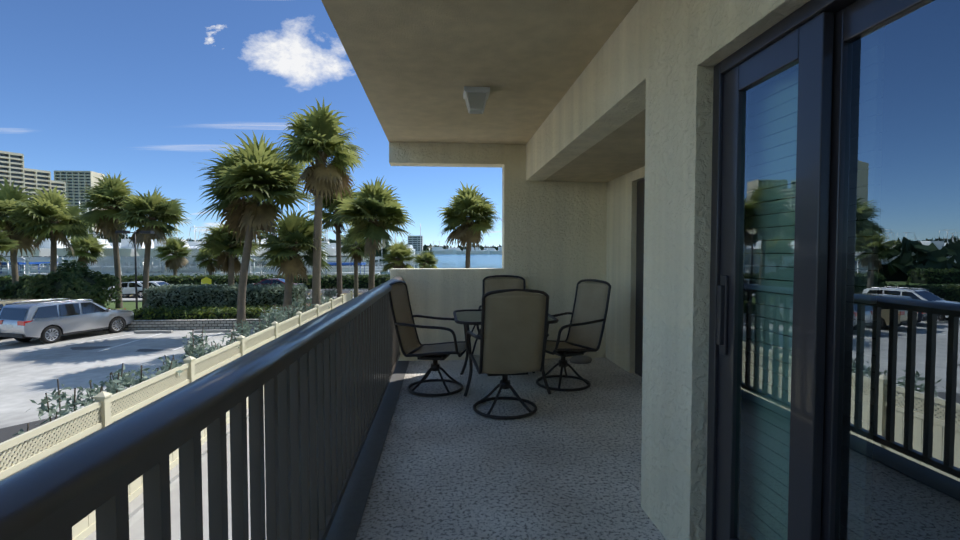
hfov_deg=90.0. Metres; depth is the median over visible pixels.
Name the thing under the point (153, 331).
wheel stop
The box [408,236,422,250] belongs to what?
tower
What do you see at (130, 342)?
parking line
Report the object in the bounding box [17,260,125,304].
bush
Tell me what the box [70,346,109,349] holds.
stain
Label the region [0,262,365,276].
canopies
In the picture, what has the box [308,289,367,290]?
kerb
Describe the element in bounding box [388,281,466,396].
chair frame
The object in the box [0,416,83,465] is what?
planting bed
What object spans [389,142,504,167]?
end beam
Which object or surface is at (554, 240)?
end wall
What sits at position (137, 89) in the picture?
sky
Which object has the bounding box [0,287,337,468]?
buttonwoods
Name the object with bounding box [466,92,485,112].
ceiling light glass
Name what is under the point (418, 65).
ceiling slab
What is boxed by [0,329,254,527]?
lot
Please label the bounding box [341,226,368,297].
palm
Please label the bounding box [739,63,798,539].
blinds
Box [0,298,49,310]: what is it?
parked car
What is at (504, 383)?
chair frame
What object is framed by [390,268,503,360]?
parapet
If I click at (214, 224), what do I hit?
cloud
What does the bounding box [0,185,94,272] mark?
palm
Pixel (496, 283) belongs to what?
chair back sling
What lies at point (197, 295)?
hedge
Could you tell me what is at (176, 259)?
palm
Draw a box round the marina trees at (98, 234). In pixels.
[35,228,390,249]
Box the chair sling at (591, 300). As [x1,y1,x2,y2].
[546,281,608,351]
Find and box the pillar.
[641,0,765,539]
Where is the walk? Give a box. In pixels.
[129,421,265,539]
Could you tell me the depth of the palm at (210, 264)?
60.93 m
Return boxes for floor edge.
[326,361,408,539]
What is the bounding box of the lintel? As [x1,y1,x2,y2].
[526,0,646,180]
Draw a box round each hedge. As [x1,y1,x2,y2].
[0,273,389,288]
[1,288,109,307]
[143,281,310,309]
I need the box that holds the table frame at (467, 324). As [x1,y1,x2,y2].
[453,309,558,395]
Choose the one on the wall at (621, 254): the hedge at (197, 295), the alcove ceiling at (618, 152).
the alcove ceiling at (618, 152)
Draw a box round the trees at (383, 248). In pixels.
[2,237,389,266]
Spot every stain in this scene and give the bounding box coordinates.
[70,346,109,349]
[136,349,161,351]
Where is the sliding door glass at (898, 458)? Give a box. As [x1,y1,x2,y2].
[734,0,959,539]
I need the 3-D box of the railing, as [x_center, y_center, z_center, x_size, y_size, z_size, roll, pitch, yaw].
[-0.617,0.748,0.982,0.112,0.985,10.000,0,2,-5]
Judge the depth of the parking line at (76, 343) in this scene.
21.38 m
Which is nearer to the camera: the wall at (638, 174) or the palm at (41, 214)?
the wall at (638, 174)
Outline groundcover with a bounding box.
[132,303,310,319]
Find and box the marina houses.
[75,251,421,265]
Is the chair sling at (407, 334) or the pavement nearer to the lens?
the chair sling at (407, 334)
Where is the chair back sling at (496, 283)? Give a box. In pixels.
[484,277,522,294]
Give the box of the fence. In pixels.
[0,290,352,539]
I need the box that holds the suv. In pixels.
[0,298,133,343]
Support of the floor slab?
on the building
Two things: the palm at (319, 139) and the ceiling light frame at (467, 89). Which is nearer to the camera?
the ceiling light frame at (467, 89)
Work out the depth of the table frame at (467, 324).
4.58 m
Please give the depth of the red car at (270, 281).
47.99 m
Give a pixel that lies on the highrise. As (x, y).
(12, 168)
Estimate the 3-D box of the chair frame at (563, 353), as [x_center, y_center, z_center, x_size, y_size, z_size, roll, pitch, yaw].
[0.891,0.634,4.919,0.718,1.064,0.612,-1,2,-27]
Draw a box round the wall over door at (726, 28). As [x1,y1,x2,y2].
[697,0,809,65]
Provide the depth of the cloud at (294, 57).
3530.22 m
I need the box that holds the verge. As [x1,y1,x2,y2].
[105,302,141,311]
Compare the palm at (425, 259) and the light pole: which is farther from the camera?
the palm at (425, 259)
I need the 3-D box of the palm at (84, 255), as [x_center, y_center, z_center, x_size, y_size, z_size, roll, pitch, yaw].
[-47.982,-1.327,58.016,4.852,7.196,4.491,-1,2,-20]
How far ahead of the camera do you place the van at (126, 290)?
42.89 m
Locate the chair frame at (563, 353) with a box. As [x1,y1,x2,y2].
[536,279,610,391]
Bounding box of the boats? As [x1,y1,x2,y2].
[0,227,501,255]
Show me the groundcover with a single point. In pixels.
(189, 312)
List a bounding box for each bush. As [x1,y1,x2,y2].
[0,276,41,298]
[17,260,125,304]
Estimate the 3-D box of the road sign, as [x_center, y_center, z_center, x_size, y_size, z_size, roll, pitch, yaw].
[-20.263,1.641,35.591,0.720,2.269,0.060,0,2,-5]
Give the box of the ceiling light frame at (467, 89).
[463,86,489,113]
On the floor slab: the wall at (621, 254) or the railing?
the wall at (621, 254)
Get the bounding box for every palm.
[0,177,45,283]
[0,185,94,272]
[0,227,19,266]
[62,232,107,268]
[78,172,139,307]
[114,186,191,308]
[154,236,194,275]
[192,246,221,274]
[194,220,259,285]
[196,130,314,332]
[252,208,332,317]
[276,97,366,304]
[306,184,358,296]
[332,176,415,290]
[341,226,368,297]
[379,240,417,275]
[412,249,439,267]
[437,181,501,267]
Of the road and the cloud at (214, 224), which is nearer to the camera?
the road
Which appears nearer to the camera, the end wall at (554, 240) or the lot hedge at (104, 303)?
the end wall at (554, 240)
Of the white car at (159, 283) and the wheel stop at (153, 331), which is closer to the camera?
the wheel stop at (153, 331)
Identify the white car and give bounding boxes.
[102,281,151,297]
[122,281,168,297]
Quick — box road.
[114,290,367,297]
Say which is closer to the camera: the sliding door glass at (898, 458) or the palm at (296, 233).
the sliding door glass at (898, 458)
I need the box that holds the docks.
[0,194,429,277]
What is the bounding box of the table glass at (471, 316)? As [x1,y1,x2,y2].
[456,310,554,321]
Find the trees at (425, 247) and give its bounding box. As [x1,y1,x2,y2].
[407,243,501,250]
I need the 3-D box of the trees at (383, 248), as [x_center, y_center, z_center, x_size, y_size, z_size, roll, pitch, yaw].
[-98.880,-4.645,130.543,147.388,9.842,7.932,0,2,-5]
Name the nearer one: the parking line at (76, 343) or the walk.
the walk
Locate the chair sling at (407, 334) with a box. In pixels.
[391,283,465,353]
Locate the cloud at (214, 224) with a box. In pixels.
[202,212,220,230]
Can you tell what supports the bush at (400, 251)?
on the bed
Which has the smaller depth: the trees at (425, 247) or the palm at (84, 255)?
the palm at (84, 255)
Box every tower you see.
[54,170,104,233]
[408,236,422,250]
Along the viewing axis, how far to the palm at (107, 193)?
34.25 m
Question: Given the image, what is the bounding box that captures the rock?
[569,355,591,363]
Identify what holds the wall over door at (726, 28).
attached to the wall
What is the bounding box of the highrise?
[0,151,66,228]
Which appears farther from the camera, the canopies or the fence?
the canopies
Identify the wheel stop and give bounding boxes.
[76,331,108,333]
[134,330,172,333]
[194,329,232,332]
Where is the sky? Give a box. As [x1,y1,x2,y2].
[0,0,501,247]
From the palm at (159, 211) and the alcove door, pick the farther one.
the palm at (159, 211)
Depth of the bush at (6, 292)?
30.92 m
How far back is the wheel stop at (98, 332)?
23.90 m
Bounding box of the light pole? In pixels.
[115,230,153,312]
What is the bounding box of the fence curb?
[84,396,263,539]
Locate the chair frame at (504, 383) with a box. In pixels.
[466,289,548,419]
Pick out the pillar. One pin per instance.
(678, 185)
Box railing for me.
[0,276,402,539]
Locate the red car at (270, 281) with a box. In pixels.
[253,278,302,284]
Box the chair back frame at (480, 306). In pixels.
[476,275,524,335]
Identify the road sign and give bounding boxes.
[201,277,210,283]
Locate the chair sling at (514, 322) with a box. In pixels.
[473,291,545,373]
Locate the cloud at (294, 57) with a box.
[246,24,346,84]
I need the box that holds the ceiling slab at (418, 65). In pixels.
[321,0,637,144]
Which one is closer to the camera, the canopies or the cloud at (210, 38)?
the canopies
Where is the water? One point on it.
(476, 260)
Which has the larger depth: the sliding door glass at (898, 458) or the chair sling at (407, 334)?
the chair sling at (407, 334)
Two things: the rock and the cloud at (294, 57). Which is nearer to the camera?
the rock
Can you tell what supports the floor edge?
on the floor slab
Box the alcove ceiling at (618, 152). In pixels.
[544,109,645,181]
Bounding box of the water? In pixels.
[128,254,501,276]
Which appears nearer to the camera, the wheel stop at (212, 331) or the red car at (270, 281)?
the wheel stop at (212, 331)
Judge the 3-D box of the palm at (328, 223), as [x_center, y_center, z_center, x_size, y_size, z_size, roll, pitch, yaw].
[-9.601,-1.565,33.294,4.665,9.444,4.626,-1,2,-28]
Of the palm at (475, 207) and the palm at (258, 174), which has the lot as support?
the palm at (258, 174)
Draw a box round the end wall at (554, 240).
[502,145,606,358]
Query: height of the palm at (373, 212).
8.921 m
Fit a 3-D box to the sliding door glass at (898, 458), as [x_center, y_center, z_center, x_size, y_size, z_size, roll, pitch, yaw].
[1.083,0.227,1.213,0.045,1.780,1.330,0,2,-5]
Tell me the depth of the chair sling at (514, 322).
3.77 m
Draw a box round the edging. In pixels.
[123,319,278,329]
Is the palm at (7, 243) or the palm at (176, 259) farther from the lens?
the palm at (176, 259)
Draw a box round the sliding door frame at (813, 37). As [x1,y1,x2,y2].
[706,0,928,539]
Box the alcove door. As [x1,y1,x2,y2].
[635,179,644,376]
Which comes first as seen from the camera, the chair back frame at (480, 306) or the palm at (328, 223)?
the chair back frame at (480, 306)
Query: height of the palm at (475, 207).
9.611 m
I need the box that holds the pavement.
[110,297,353,301]
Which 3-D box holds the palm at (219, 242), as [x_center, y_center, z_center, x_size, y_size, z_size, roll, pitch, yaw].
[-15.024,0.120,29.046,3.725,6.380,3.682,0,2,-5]
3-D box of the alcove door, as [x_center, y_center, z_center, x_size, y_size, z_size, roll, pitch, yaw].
[1.798,0.104,4.904,0.040,2.140,0.920,0,2,-5]
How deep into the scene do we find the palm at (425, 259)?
44.44 m
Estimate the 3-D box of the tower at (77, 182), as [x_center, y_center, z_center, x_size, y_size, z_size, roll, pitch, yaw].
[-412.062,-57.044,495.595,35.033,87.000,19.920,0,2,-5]
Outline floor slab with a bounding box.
[355,358,665,539]
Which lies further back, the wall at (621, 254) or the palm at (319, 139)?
the palm at (319, 139)
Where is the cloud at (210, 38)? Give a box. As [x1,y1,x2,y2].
[206,25,221,42]
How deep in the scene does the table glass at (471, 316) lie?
4.87 m

